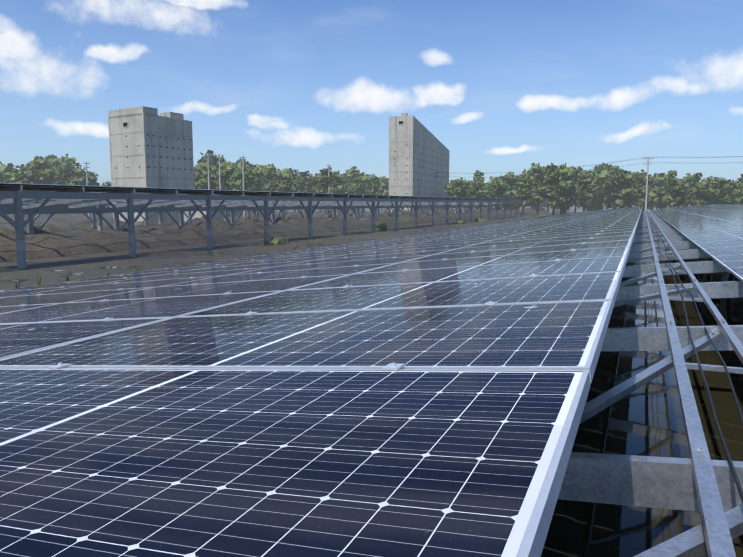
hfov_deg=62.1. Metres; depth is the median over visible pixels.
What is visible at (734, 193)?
tree
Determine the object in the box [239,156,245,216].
pole
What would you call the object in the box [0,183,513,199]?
table modules
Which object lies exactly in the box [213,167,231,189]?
tree
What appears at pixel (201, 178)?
tree
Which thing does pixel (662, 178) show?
tree
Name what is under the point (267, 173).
tree
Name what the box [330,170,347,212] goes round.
tree
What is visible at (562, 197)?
tree
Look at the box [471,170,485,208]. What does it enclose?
tree
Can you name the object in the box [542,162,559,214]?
tree
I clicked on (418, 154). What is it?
tower
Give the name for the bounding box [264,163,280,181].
tree
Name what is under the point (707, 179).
tree
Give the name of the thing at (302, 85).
sky
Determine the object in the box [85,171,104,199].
tree
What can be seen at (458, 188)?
tree
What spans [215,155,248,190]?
tree
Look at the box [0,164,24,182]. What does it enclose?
tree
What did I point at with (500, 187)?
tree
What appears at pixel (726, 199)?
tree
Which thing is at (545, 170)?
tree
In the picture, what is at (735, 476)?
dc cables
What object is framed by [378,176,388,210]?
tree
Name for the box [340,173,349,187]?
tree
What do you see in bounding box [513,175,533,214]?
tree
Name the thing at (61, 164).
tree
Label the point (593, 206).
tree
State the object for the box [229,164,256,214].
tree
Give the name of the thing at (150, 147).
tower
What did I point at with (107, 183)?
tree
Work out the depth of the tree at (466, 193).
155.38 m
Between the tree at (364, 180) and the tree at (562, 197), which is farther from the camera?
the tree at (364, 180)
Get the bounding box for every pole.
[83,162,89,215]
[205,154,211,188]
[216,156,222,189]
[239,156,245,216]
[326,164,330,209]
[645,157,653,210]
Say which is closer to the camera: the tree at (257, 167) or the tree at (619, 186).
the tree at (619, 186)
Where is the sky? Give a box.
[0,0,742,185]
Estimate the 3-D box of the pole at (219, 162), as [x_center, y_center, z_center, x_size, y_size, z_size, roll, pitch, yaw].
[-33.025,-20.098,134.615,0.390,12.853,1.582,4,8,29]
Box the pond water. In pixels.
[541,249,742,556]
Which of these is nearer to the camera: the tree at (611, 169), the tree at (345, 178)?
the tree at (611, 169)
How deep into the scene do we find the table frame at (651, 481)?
2.73 m
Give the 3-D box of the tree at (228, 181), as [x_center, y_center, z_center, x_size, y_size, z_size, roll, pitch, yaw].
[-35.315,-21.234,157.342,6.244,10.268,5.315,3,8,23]
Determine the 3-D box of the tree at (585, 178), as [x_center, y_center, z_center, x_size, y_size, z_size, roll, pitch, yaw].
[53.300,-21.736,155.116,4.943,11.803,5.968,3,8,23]
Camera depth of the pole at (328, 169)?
147.76 m
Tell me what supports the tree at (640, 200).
on the ground at (57, 269)
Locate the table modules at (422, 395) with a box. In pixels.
[0,206,642,556]
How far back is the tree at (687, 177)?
170.61 m
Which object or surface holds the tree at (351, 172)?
on the ground at (57, 269)
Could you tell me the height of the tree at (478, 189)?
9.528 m
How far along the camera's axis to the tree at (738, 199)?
129.28 m
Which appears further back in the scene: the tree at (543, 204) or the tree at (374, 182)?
the tree at (543, 204)
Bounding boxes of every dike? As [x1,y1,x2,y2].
[0,208,503,233]
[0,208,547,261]
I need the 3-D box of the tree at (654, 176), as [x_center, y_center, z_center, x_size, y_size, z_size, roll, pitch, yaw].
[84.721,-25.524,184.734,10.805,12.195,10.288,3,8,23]
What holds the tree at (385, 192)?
on the ground at (57, 269)
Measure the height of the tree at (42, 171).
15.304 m
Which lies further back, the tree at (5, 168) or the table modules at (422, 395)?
the tree at (5, 168)
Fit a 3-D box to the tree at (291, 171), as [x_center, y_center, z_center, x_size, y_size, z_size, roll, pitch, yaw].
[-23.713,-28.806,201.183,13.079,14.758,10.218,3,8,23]
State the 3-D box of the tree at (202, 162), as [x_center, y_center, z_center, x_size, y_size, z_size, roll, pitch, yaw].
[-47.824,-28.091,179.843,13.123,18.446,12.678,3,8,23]
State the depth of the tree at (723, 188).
135.62 m
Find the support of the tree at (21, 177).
on the ground at (57, 269)
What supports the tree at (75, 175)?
on the ground at (57, 269)
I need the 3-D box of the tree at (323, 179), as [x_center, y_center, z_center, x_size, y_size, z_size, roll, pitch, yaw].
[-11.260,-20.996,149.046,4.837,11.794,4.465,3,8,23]
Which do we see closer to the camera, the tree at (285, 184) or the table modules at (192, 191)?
the table modules at (192, 191)
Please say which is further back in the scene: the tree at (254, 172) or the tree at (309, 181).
the tree at (309, 181)
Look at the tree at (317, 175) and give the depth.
197.07 m
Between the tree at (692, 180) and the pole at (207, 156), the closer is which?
the pole at (207, 156)
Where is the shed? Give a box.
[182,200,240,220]
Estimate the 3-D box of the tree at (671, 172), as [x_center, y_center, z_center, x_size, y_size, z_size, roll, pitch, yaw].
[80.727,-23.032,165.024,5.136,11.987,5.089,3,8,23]
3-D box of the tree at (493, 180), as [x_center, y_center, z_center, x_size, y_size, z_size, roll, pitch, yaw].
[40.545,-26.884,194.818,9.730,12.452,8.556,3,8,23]
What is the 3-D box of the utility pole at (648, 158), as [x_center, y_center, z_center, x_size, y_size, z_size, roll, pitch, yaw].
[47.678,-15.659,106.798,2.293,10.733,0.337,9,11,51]
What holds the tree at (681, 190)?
on the ground at (57, 269)
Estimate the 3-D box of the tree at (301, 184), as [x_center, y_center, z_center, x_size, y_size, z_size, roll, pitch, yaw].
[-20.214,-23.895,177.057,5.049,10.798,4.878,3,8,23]
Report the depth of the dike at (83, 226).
60.43 m
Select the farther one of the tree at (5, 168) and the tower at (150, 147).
the tree at (5, 168)
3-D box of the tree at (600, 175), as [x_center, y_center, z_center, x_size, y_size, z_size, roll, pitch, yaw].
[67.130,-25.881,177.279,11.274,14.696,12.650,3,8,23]
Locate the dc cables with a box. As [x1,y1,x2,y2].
[648,217,742,503]
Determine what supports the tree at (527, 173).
on the ground at (57, 269)
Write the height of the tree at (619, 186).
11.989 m
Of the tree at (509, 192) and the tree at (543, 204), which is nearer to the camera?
the tree at (509, 192)
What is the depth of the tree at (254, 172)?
153.30 m
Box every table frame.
[0,185,524,268]
[0,190,463,230]
[558,211,742,511]
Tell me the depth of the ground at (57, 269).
34.75 m
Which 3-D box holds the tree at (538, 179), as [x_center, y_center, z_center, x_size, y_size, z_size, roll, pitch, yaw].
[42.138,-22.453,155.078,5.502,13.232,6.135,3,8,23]
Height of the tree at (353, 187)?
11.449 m
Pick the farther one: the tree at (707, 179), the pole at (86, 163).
the tree at (707, 179)
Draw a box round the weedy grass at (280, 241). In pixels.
[15,215,546,287]
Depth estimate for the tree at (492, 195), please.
192.24 m
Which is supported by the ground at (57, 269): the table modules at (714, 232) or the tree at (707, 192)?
the tree at (707, 192)
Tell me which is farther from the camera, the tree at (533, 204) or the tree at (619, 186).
the tree at (533, 204)
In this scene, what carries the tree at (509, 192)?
on the ground at (57, 269)
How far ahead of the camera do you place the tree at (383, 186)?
206.50 m
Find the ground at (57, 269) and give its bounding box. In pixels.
[0,205,689,289]
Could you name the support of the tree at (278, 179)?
on the ground at (57, 269)
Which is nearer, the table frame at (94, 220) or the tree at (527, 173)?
the table frame at (94, 220)
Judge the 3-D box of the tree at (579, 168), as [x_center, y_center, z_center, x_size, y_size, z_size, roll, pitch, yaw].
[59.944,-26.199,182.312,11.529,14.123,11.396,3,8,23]
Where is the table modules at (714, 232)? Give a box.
[652,204,742,281]
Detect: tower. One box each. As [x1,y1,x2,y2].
[108,106,193,221]
[389,113,449,211]
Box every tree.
[0,161,14,178]
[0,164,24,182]
[12,171,31,203]
[19,156,69,199]
[26,171,40,199]
[35,154,53,166]
[51,153,81,199]
[62,166,95,203]
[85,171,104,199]
[102,181,110,203]
[194,150,221,189]
[194,166,215,189]
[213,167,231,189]
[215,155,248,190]
[226,176,235,189]
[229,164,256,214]
[244,161,264,210]
[247,166,262,213]
[259,172,296,191]
[260,166,276,211]
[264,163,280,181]
[272,172,295,191]
[277,168,312,211]
[292,176,308,212]
[294,172,316,192]
[311,172,321,211]
[314,167,333,214]
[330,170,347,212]
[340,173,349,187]
[344,166,359,210]
[347,172,379,211]
[347,175,360,212]
[367,176,380,194]
[376,180,388,192]
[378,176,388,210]
[383,180,388,194]
[443,178,472,197]
[450,177,464,209]
[469,179,495,198]
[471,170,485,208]
[485,183,495,208]
[487,174,508,209]
[491,182,506,209]
[496,171,519,209]
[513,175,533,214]
[515,169,533,207]
[526,184,544,208]
[530,163,547,213]
[530,199,547,208]
[541,165,549,211]
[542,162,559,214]
[545,162,578,214]
[569,166,584,212]
[575,173,603,210]
[576,169,593,211]
[588,162,611,209]
[601,169,639,208]
[602,166,622,208]
[624,171,642,206]
[630,169,659,211]
[648,173,660,210]
[651,173,679,208]
[662,175,696,207]
[663,170,676,207]
[682,173,700,206]
[686,173,702,205]
[695,181,720,205]
[698,176,712,183]
[712,177,732,203]
[721,179,740,203]
[731,174,742,199]
[731,180,742,203]
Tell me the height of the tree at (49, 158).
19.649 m
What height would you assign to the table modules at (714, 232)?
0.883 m
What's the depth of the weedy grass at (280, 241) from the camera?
41.06 m
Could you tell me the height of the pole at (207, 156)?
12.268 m
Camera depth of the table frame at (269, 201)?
39.76 m
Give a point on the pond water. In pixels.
(646, 419)
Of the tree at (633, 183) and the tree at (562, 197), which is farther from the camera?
the tree at (633, 183)

